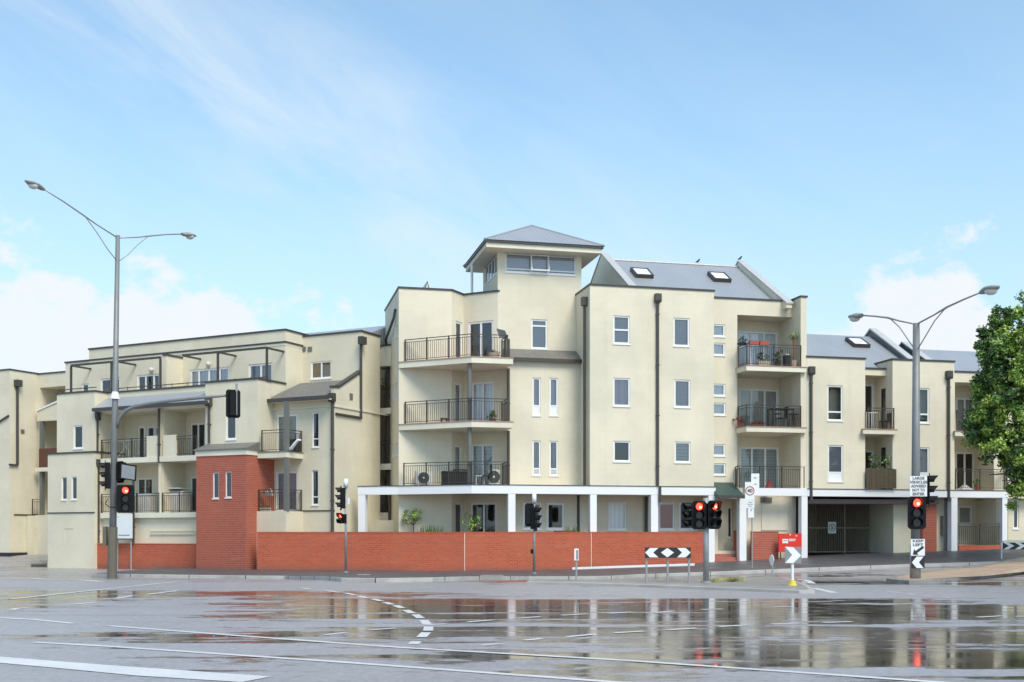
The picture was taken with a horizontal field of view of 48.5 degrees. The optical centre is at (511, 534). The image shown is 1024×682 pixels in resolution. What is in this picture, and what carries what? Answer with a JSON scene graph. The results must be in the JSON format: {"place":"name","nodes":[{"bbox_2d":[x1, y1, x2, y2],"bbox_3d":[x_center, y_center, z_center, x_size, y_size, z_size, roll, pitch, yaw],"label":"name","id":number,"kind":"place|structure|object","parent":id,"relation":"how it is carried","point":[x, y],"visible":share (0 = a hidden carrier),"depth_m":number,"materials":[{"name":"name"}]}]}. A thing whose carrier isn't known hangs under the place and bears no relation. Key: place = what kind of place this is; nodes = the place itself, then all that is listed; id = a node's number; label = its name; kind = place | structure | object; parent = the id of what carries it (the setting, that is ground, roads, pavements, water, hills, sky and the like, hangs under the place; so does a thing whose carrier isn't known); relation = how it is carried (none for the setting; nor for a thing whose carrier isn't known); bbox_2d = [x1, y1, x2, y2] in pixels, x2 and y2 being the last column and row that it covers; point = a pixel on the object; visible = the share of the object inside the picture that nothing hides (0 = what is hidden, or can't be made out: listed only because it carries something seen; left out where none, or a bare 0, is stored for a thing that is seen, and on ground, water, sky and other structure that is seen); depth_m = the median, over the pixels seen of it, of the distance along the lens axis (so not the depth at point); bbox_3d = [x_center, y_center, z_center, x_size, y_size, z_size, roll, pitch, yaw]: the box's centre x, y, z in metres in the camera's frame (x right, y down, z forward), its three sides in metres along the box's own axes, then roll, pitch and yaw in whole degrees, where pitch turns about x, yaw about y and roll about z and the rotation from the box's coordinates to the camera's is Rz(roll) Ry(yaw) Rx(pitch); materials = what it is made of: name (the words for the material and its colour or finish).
{"place":"outdoors","nodes":[
{"label":"outdoors","id":0,"kind":"place"},
{"bbox_2d":[417,525,446,531],"bbox_3d":[-3.769,0.036,53.221,1.407,1.027,0.384,0,0,19],"label":"grass plant","id":1,"kind":"object","parent":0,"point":[430,529],"depth_m":53.16,"materials":[{"name":"green plant"}]},
{"bbox_2d":[0,554,1023,681],"bbox_3d":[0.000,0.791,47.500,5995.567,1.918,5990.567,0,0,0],"label":"road","id":2,"kind":"structure","parent":0,"point":[934,634],"depth_m":17.54,"materials":[{"name":"asphalt"}]},
{"bbox_2d":[0,368,64,556],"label":"apartment building","id":3,"kind":"structure","parent":2,"relation":"on","point":[28,420],"depth_m":69.40,"materials":[{"name":"paint"}]},
{"bbox_2d":[117,514,132,568],"bbox_3d":[-19.461,0.368,57.140,1.116,2.764,0.149,0,0,27],"label":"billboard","id":4,"kind":"object","parent":2,"relation":"on","point":[125,525],"visible":0.79,"depth_m":57.02,"materials":[{"name":"metal"}]},
{"bbox_2d":[24,180,239,578],"bbox_3d":[-15.141,-5.534,44.220,7.488,14.574,6.145,0,0,-32],"label":"street lamp","id":5,"kind":"object","parent":2,"relation":"on","point":[121,498],"visible":1,"depth_m":44.77,"materials":[{"name":"metal"}]},
{"bbox_2d":[46,326,389,568],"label":"apartment building","id":6,"kind":"structure","parent":2,"relation":"on","point":[317,394],"depth_m":56.08,"materials":[{"name":"paint"}]},
{"bbox_2d":[60,477,66,500],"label":"window","id":7,"kind":"structure","parent":6,"relation":"in","point":[64,479],"depth_m":59.26,"materials":[{"name":"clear glass"}]},
{"bbox_2d":[70,477,76,500],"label":"window","id":8,"kind":"structure","parent":6,"relation":"in","point":[74,479],"depth_m":58.95,"materials":[{"name":"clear glass"}]},
{"bbox_2d":[72,425,82,449],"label":"window","id":9,"kind":"structure","parent":6,"relation":"in","point":[75,448],"depth_m":58.83,"materials":[{"name":"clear glass"}]},
{"bbox_2d":[101,377,119,390],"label":"balcony door","id":10,"kind":"structure","parent":6,"relation":"in","point":[105,383],"depth_m":61.08,"materials":[{"name":"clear glass"}]},
{"bbox_2d":[138,478,151,492],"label":"window","id":11,"kind":"structure","parent":6,"relation":"in","point":[145,483],"depth_m":59.45,"materials":[{"name":"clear glass"}]},
{"bbox_2d":[135,494,156,512],"bbox_3d":[-18.602,-1.580,57.813,0.984,0.960,0.520,0,0,27],"label":"balcony railing","id":12,"kind":"object","parent":6,"relation":"on","point":[149,503],"visible":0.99,"depth_m":57.56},
{"bbox_2d":[138,374,158,388],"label":"balcony door","id":13,"kind":"structure","parent":6,"relation":"in","point":[149,377],"depth_m":59.71,"materials":[{"name":"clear glass"}]},
{"bbox_2d":[168,488,190,511],"bbox_3d":[-16.750,-1.735,57.200,0.950,1.190,0.800,0,0,27],"label":"covered barbecue","id":14,"kind":"object","parent":6,"relation":"on","point":[183,501],"visible":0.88,"depth_m":56.93,"materials":[{"name":"fabric"}]},
{"bbox_2d":[190,476,195,511],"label":"balcony door","id":15,"kind":"structure","parent":6,"relation":"in","point":[192,479],"depth_m":57.99,"materials":[{"name":"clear glass"}]},
{"bbox_2d":[190,423,204,454],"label":"balcony door","id":16,"kind":"structure","parent":6,"relation":"in","point":[191,424],"depth_m":57.86,"materials":[{"name":"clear glass"}]},
{"bbox_2d":[190,367,228,384],"bbox_3d":[-15.325,-7.566,57.843,2.551,1.733,0.115,0,0,27],"label":"window","id":17,"kind":"structure","parent":6,"relation":"in","point":[199,375],"depth_m":57.90,"materials":[{"name":"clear glass"}]},
{"bbox_2d":[212,472,218,499],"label":"window","id":18,"kind":"structure","parent":6,"relation":"in","point":[215,475],"depth_m":53.95,"materials":[{"name":"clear glass"}]},
{"bbox_2d":[224,472,231,498],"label":"window","id":19,"kind":"structure","parent":6,"relation":"in","point":[228,474],"depth_m":53.59,"materials":[{"name":"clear glass"}]},
{"bbox_2d":[225,416,236,440],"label":"window","id":20,"kind":"structure","parent":6,"relation":"in","point":[230,422],"depth_m":54.61,"materials":[{"name":"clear glass"}]},
{"bbox_2d":[249,363,271,379],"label":"balcony door","id":21,"kind":"structure","parent":6,"relation":"in","point":[255,370],"depth_m":56.38,"materials":[{"name":"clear glass"}]},
{"bbox_2d":[276,471,297,510],"bbox_3d":[-10.745,-2.057,54.580,1.302,1.935,0.115,0,0,27],"label":"balcony door","id":22,"kind":"structure","parent":6,"relation":"in","point":[293,474],"depth_m":54.62,"materials":[{"name":"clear glass"}]},
{"bbox_2d":[277,414,297,450],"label":"balcony door","id":23,"kind":"structure","parent":6,"relation":"in","point":[293,417],"depth_m":54.76,"materials":[{"name":"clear glass"}]},
{"bbox_2d":[311,412,318,447],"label":"window","id":24,"kind":"structure","parent":6,"relation":"in","point":[315,415],"depth_m":53.85,"materials":[{"name":"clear glass"}]},
{"bbox_2d":[311,470,318,505],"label":"window","id":25,"kind":"structure","parent":6,"relation":"in","point":[314,472],"depth_m":53.88,"materials":[{"name":"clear glass"}]},
{"bbox_2d":[310,361,331,379],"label":"window","id":26,"kind":"structure","parent":6,"relation":"in","point":[320,370],"depth_m":56.44,"materials":[{"name":"clear glass"}]},
{"bbox_2d":[376,344,393,531],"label":"stair tower","id":27,"kind":"structure","parent":2,"relation":"on","point":[384,524],"depth_m":57.22,"materials":[{"name":"paint"}]},
{"bbox_2d":[400,508,422,531],"bbox_3d":[-4.712,0.232,53.757,1.178,3.037,0.903,0,0,31],"label":"tree","id":28,"kind":"object","parent":2,"relation":"on","point":[414,514],"visible":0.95,"depth_m":53.69,"materials":[{"name":"green plant"}]},
{"bbox_2d":[459,511,482,531],"bbox_3d":[-1.896,0.340,53.098,1.146,2.822,0.922,0,0,0],"label":"shrub","id":29,"kind":"object","parent":2,"relation":"on","point":[471,525],"visible":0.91,"depth_m":52.99,"materials":[{"name":"green plant"}]},
{"bbox_2d":[0,569,1023,681],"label":"road marking","id":30,"kind":"object","parent":2,"relation":"on","point":[153,672],"visible":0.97,"depth_m":12.83,"materials":[{"name":"paint"}]},
{"bbox_2d":[91,561,1007,582],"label":"kerb","id":31,"kind":"structure","parent":2,"relation":"on","point":[424,579],"depth_m":44.97,"materials":[{"name":"concrete"}]},
{"bbox_2d":[357,225,807,561],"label":"apartment building","id":32,"kind":"structure","parent":2,"relation":"on","point":[617,395],"depth_m":54.60,"materials":[{"name":"paint"}]},
{"bbox_2d":[415,471,431,484],"bbox_3d":[-4.172,-2.645,53.850,0.780,0.680,0.338,0,0,-13],"label":"air conditioner","id":33,"kind":"object","parent":32,"relation":"on","point":[417,477],"visible":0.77,"depth_m":53.69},
{"bbox_2d":[441,471,466,484],"bbox_3d":[-2.630,-2.640,53.442,1.382,0.630,0.540,0,0,-13],"label":"storage bench","id":34,"kind":"object","parent":32,"relation":"on","point":[458,477],"visible":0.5,"depth_m":53.17,"materials":[{"name":"wicker"}]},
{"bbox_2d":[455,383,460,420],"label":"balcony door","id":35,"kind":"structure","parent":32,"relation":"in","point":[457,386],"depth_m":55.28,"materials":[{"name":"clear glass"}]},
{"bbox_2d":[455,445,460,468],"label":"balcony door","id":36,"kind":"structure","parent":32,"relation":"in","point":[457,447],"depth_m":55.28,"materials":[{"name":"glass"}]},
{"bbox_2d":[455,502,461,531],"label":"balcony door","id":37,"kind":"structure","parent":32,"relation":"in","point":[458,506],"depth_m":55.37,"materials":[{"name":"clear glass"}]},
{"bbox_2d":[456,321,461,356],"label":"balcony door","id":38,"kind":"structure","parent":32,"relation":"in","point":[458,324],"depth_m":55.37,"materials":[{"name":"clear glass"}]},
{"bbox_2d":[469,320,492,355],"bbox_3d":[-1.478,-9.259,55.218,1.375,2.158,0.115,0,0,27],"label":"balcony door","id":39,"kind":"structure","parent":32,"relation":"in","point":[480,327],"depth_m":55.21,"materials":[{"name":"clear glass"}]},
{"bbox_2d":[472,381,493,420],"bbox_3d":[-1.380,-6.306,55.168,1.217,2.151,0.115,0,0,27],"label":"balcony door","id":40,"kind":"structure","parent":32,"relation":"in","point":[479,389],"depth_m":55.20,"materials":[{"name":"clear glass"}]},
{"bbox_2d":[472,444,493,483],"bbox_3d":[-1.394,-3.330,55.175,1.248,2.100,0.115,0,0,27],"label":"balcony door","id":41,"kind":"structure","parent":32,"relation":"in","point":[480,452],"depth_m":55.20,"materials":[{"name":"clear glass"}]},
{"bbox_2d":[471,502,496,531],"bbox_3d":[-1.351,-0.246,55.123,1.434,2.592,0.060,0,0,27],"label":"balcony door","id":42,"kind":"structure","parent":32,"relation":"in","point":[491,503],"depth_m":55.08,"materials":[{"name":"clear glass"}]},
{"bbox_2d":[484,255,496,286],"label":"window","id":43,"kind":"structure","parent":32,"relation":"in","point":[491,269],"depth_m":56.37,"materials":[{"name":"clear glass"}]},
{"bbox_2d":[488,469,499,483],"bbox_3d":[-0.884,-2.675,53.523,0.585,0.740,0.338,0,0,-13],"label":"air conditioner","id":44,"kind":"object","parent":32,"relation":"on","point":[491,478],"visible":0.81,"depth_m":53.37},
{"bbox_2d":[496,328,506,356],"bbox_3d":[-0.458,-8.885,53.049,0.600,1.410,0.230,0,0,-13],"label":"satellite dish","id":45,"kind":"object","parent":32,"relation":"on","point":[501,332],"visible":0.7,"depth_m":53.06,"materials":[{"name":"grey metal"}]},
{"bbox_2d":[522,503,541,529],"bbox_3d":[0.957,-0.854,54.290,0.982,1.330,0.130,0,0,-13],"label":"window","id":46,"kind":"structure","parent":32,"relation":"in","point":[524,528],"depth_m":54.21,"materials":[{"name":"clear glass"}]},
{"bbox_2d":[532,378,541,416],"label":"window","id":47,"kind":"structure","parent":32,"relation":"in","point":[536,382],"depth_m":54.37,"materials":[{"name":"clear glass"}]},
{"bbox_2d":[532,441,541,475],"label":"window","id":48,"kind":"structure","parent":32,"relation":"in","point":[536,445],"depth_m":54.38,"materials":[{"name":"clear glass"}]},
{"bbox_2d":[531,319,547,349],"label":"window","id":49,"kind":"structure","parent":32,"relation":"in","point":[538,327],"depth_m":55.29,"materials":[{"name":"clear glass"}]},
{"bbox_2d":[505,253,576,276],"bbox_3d":[1.393,-13.083,55.249,3.590,0.973,0.185,0,0,-13],"label":"window","id":50,"kind":"structure","parent":32,"relation":"in","point":[514,262],"depth_m":55.31,"materials":[{"name":"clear glass"}]},
{"bbox_2d":[549,378,558,416],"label":"window","id":51,"kind":"structure","parent":32,"relation":"in","point":[553,381],"depth_m":54.57,"materials":[{"name":"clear glass"}]},
{"bbox_2d":[549,441,558,476],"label":"window","id":52,"kind":"structure","parent":32,"relation":"in","point":[553,444],"depth_m":54.57,"materials":[{"name":"clear glass"}]},
{"bbox_2d":[546,503,563,530],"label":"window","id":53,"kind":"structure","parent":32,"relation":"in","point":[548,528],"depth_m":54.53,"materials":[{"name":"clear glass"}]},
{"bbox_2d":[608,502,626,530],"bbox_3d":[5.123,-0.865,55.421,0.988,1.398,0.185,0,0,-13],"label":"window","id":54,"kind":"structure","parent":32,"relation":"in","point":[616,510],"depth_m":55.48,"materials":[{"name":"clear glass"}]},
{"bbox_2d":[613,315,630,344],"bbox_3d":[5.151,-9.621,53.694,0.876,1.383,0.185,0,0,-13],"label":"window","id":55,"kind":"structure","parent":32,"relation":"in","point":[621,324],"depth_m":53.75,"materials":[{"name":"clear glass"}]},
{"bbox_2d":[613,378,630,407],"bbox_3d":[5.157,-6.684,53.696,0.890,1.383,0.185,0,0,-13],"label":"window","id":56,"kind":"structure","parent":32,"relation":"in","point":[621,386],"depth_m":53.76,"materials":[{"name":"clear glass"}]},
{"bbox_2d":[613,441,630,462],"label":"window","id":57,"kind":"structure","parent":32,"relation":"in","point":[621,449],"depth_m":53.76,"materials":[{"name":"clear glass"}]},
{"bbox_2d":[658,503,675,530],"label":"window","id":58,"kind":"structure","parent":32,"relation":"in","point":[666,510],"depth_m":56.04,"materials":[{"name":"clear glass"}]},
{"bbox_2d":[673,318,689,347],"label":"window","id":59,"kind":"structure","parent":32,"relation":"in","point":[681,325],"depth_m":54.42,"materials":[{"name":"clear glass"}]},
{"bbox_2d":[674,380,690,408],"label":"window","id":60,"kind":"structure","parent":32,"relation":"in","point":[681,388],"depth_m":54.44,"materials":[{"name":"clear glass"}]},
{"bbox_2d":[674,442,690,463],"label":"window","id":61,"kind":"structure","parent":32,"relation":"in","point":[682,449],"depth_m":54.44,"materials":[{"name":"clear glass"}]},
{"bbox_2d":[679,503,697,530],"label":"window","id":62,"kind":"structure","parent":32,"relation":"in","point":[681,508],"depth_m":56.25,"materials":[{"name":"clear glass"}]},
{"bbox_2d":[714,324,725,337],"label":"window","id":63,"kind":"structure","parent":32,"relation":"in","point":[719,330],"depth_m":55.78,"materials":[{"name":"clear glass"}]},
{"bbox_2d":[714,343,725,356],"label":"window","id":64,"kind":"structure","parent":32,"relation":"in","point":[719,348],"depth_m":55.78,"materials":[{"name":"clear glass"}]},
{"bbox_2d":[714,384,725,396],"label":"window","id":65,"kind":"structure","parent":32,"relation":"in","point":[719,389],"depth_m":55.78,"materials":[{"name":"clear glass"}]},
{"bbox_2d":[714,403,725,415],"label":"window","id":66,"kind":"structure","parent":32,"relation":"in","point":[719,408],"depth_m":55.79,"materials":[{"name":"clear glass"}]},
{"bbox_2d":[714,444,725,456],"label":"window","id":67,"kind":"structure","parent":32,"relation":"in","point":[719,449],"depth_m":55.78,"materials":[{"name":"clear glass"}]},
{"bbox_2d":[714,463,725,475],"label":"window","id":68,"kind":"structure","parent":32,"relation":"in","point":[719,468],"depth_m":55.78,"materials":[{"name":"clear glass"}]},
{"bbox_2d":[718,503,723,550],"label":"entry door","id":69,"kind":"structure","parent":32,"relation":"in","point":[721,530],"depth_m":56.47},
{"bbox_2d":[727,507,732,538],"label":"window","id":70,"kind":"structure","parent":32,"relation":"in","point":[729,508],"depth_m":56.76,"materials":[{"name":"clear glass"}]},
{"bbox_2d":[738,331,776,366],"bbox_3d":[12.447,-9.240,57.793,2.179,2.120,0.115,0,0,-13],"label":"balcony door","id":71,"kind":"structure","parent":32,"relation":"in","point":[771,337],"depth_m":57.82,"materials":[{"name":"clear glass"}]},
{"bbox_2d":[739,389,777,426],"bbox_3d":[12.493,-6.301,57.803,2.148,2.143,0.115,0,0,-13],"label":"balcony door","id":72,"kind":"structure","parent":32,"relation":"in","point":[756,397],"depth_m":57.83,"materials":[{"name":"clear glass"}]},
{"bbox_2d":[740,447,778,488],"bbox_3d":[12.525,-3.340,57.811,2.153,2.180,0.115,0,0,-13],"label":"balcony door","id":73,"kind":"structure","parent":32,"relation":"in","point":[749,456],"depth_m":57.86,"materials":[{"name":"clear glass"}]},
{"bbox_2d":[756,351,769,364],"bbox_3d":[12.229,-8.550,55.495,0.695,0.740,0.300,0,0,-13],"label":"potted plant","id":74,"kind":"object","parent":32,"relation":"on","point":[764,362],"visible":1,"depth_m":55.41,"materials":[{"name":"green plant"}]},
{"bbox_2d":[786,332,798,365],"bbox_3d":[13.859,-9.055,55.877,0.807,1.750,0.823,0,0,28],"label":"potted palm","id":75,"kind":"object","parent":32,"relation":"on","point":[793,361],"visible":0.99,"depth_m":55.82,"materials":[{"name":"plant"}]},
{"bbox_2d":[526,576,814,592],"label":"traffic island","id":76,"kind":"structure","parent":2,"relation":"on","point":[767,584],"depth_m":31.73,"materials":[{"name":"concrete"}]},
{"bbox_2d":[574,548,578,579],"bbox_3d":[1.914,0.888,33.813,0.130,0.964,0.084,0,0,0],"label":"hazard marker","id":77,"kind":"object","parent":76,"relation":"on","point":[576,554],"visible":1,"depth_m":33.78,"materials":[{"name":"metal"}]},
{"bbox_2d":[645,548,690,582],"bbox_3d":[4.386,0.869,32.075,1.290,1.002,0.124,0,0,0],"label":"hazard board","id":78,"kind":"object","parent":76,"relation":"on","point":[667,553],"visible":0.95,"depth_m":32.02,"materials":[{"name":"metal"}]},
{"bbox_2d":[682,498,721,582],"bbox_3d":[5.367,0.169,32.194,1.096,2.402,0.716,0,0,0],"label":"traffic light","id":79,"kind":"object","parent":76,"relation":"on","point":[705,514],"visible":1,"depth_m":32.09,"materials":[{"name":"metal"}]},
{"bbox_2d":[720,576,745,580],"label":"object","id":80,"kind":"object","parent":76,"relation":"on","point":[732,579],"visible":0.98,"depth_m":33.07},
{"bbox_2d":[785,547,800,585],"bbox_3d":[7.520,0.849,30.484,0.441,1.043,0.257,0,0,0],"label":"chevron sign","id":81,"kind":"object","parent":76,"relation":"on","point":[792,555],"visible":1,"depth_m":30.42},
{"bbox_2d":[750,531,778,559],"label":"brick wall","id":82,"kind":"structure","parent":2,"relation":"on","point":[765,544],"depth_m":55.53,"materials":[{"name":"brick"}]},
{"bbox_2d":[886,557,1023,583],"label":"median island","id":83,"kind":"structure","parent":2,"relation":"on","point":[1010,567],"depth_m":45.31,"materials":[{"name":"concrete"}]},
{"bbox_2d":[848,285,999,577],"bbox_3d":[12.354,-2.979,34.619,0.997,8.624,6.896,0,0,-23],"label":"street lamp","id":84,"kind":"object","parent":83,"relation":"on","point":[916,506],"visible":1,"depth_m":34.41,"materials":[{"name":"metal"}]},
{"bbox_2d":[959,289,1023,510],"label":"tree","id":85,"kind":"object","parent":83,"relation":"on","point":[984,426],"visible":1,"depth_m":48.24,"materials":[{"name":"green plant"}]},
{"bbox_2d":[1001,540,1023,558],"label":"chevron barrier","id":86,"kind":"object","parent":83,"relation":"on","point":[1011,544],"visible":1,"depth_m":52.08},
{"bbox_2d":[0,0,1023,372],"label":"sky","id":87,"kind":"structure","parent":0,"point":[322,159],"materials":[{"name":"blue"}]},
{"bbox_2d":[98,549,1023,577],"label":"footpath","id":88,"kind":"structure","parent":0,"point":[825,559],"depth_m":50.50,"materials":[{"name":"concrete"}]},
{"bbox_2d":[97,543,195,568],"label":"brick wall","id":89,"kind":"structure","parent":88,"relation":"on","point":[151,555],"depth_m":56.66,"materials":[{"name":"brick"}]},
{"bbox_2d":[335,479,349,572],"bbox_3d":[-7.245,-0.375,48.633,0.659,4.009,0.459,0,0,-32],"label":"traffic light","id":90,"kind":"object","parent":88,"relation":"on","point":[342,504],"visible":1,"depth_m":48.56,"materials":[{"name":"metal"}]},
{"bbox_2d":[257,532,702,570],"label":"brick wall","id":91,"kind":"structure","parent":88,"relation":"on","point":[433,551],"depth_m":52.35,"materials":[{"name":"brick"}]},
{"bbox_2d":[525,494,541,573],"bbox_3d":[0.888,-0.026,47.291,0.733,3.313,0.483,0,0,16],"label":"traffic light","id":92,"kind":"object","parent":88,"relation":"on","point":[532,517],"visible":1,"depth_m":47.15,"materials":[{"name":"metal"}]},
{"bbox_2d":[572,563,694,569],"bbox_3d":[5.537,1.473,51.958,5.559,0.309,0.100,0,0,3],"label":"kerb edge","id":93,"kind":"object","parent":88,"relation":"on","point":[632,566],"visible":0.77,"depth_m":51.91,"materials":[{"name":"white paint"}]},
{"bbox_2d":[745,474,758,567],"bbox_3d":[10.357,-0.589,49.091,0.626,4.076,0.092,0,0,-3],"label":"speed sign","id":94,"kind":"object","parent":88,"relation":"on","point":[751,486],"visible":1,"depth_m":49.05,"materials":[{"name":"metal"}]},
{"bbox_2d":[778,534,801,558],"bbox_3d":[13.529,0.704,55.398,1.212,1.492,0.118,0,0,-13],"label":"notice board","id":95,"kind":"object","parent":88,"relation":"on","point":[789,540],"visible":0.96,"depth_m":55.33,"materials":[{"name":"metal"}]},
{"bbox_2d":[794,328,1023,553],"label":"apartment building","id":96,"kind":"structure","parent":88,"relation":"on","point":[852,381],"depth_m":57.55,"materials":[{"name":"paint"}]},
{"bbox_2d":[828,522,835,532],"bbox_3d":[16.713,-0.356,59.414,0.460,0.600,0.030,0,0,-13],"label":"speed plate","id":97,"kind":"object","parent":96,"relation":"attached to","point":[831,527],"visible":1,"depth_m":59.40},
{"bbox_2d":[827,385,843,421],"bbox_3d":[15.924,-6.451,56.121,0.890,1.794,0.130,0,0,-13],"label":"window","id":98,"kind":"structure","parent":96,"relation":"in","point":[828,420],"depth_m":56.14,"materials":[{"name":"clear glass"}]},
{"bbox_2d":[827,445,843,482],"bbox_3d":[15.941,-3.479,56.153,0.875,1.850,0.185,0,0,-13],"label":"window","id":99,"kind":"structure","parent":96,"relation":"in","point":[835,452],"depth_m":56.21,"materials":[{"name":"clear glass"}]},
{"bbox_2d":[865,453,890,472],"bbox_3d":[18.344,-3.493,56.734,1.404,1.086,0.350,0,0,-13],"label":"potted plant","id":100,"kind":"object","parent":96,"relation":"attached to","point":[873,465],"visible":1,"depth_m":56.70,"materials":[{"name":"green plant"}]},
{"bbox_2d":[866,468,895,488],"bbox_3d":[18.320,-2.783,56.478,1.643,1.006,0.090,0,0,-13],"label":"reed screen","id":101,"kind":"object","parent":96,"relation":"attached to","point":[884,478],"visible":1,"depth_m":56.43,"materials":[{"name":"brown wood"}]},
{"bbox_2d":[881,388,885,428],"bbox_3d":[18.807,-6.315,57.609,0.089,2.130,0.390,0,0,0],"label":"door panel","id":102,"kind":"structure","parent":96,"relation":"in","point":[883,391],"depth_m":57.61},
{"bbox_2d":[920,447,928,475],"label":"window","id":103,"kind":"structure","parent":96,"relation":"in","point":[924,452],"depth_m":57.30,"materials":[{"name":"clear glass"}]},
{"bbox_2d":[920,388,929,423],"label":"window","id":104,"kind":"structure","parent":96,"relation":"in","point":[927,389],"depth_m":57.27,"materials":[{"name":"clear glass"}]},
{"bbox_2d":[956,398,973,430],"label":"balcony door","id":105,"kind":"structure","parent":96,"relation":"in","point":[961,403],"depth_m":60.24,"materials":[{"name":"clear glass"}]},
{"bbox_2d":[956,452,973,489],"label":"balcony door","id":106,"kind":"structure","parent":96,"relation":"in","point":[964,453],"depth_m":60.21,"materials":[{"name":"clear glass"}]},
{"bbox_2d":[958,506,972,524],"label":"window","id":107,"kind":"structure","parent":96,"relation":"in","point":[960,523],"depth_m":60.15,"materials":[{"name":"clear glass"}]},
{"bbox_2d":[1013,499,1019,529],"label":"window","id":108,"kind":"structure","parent":96,"relation":"in","point":[1015,513],"depth_m":59.71,"materials":[{"name":"clear glass"}]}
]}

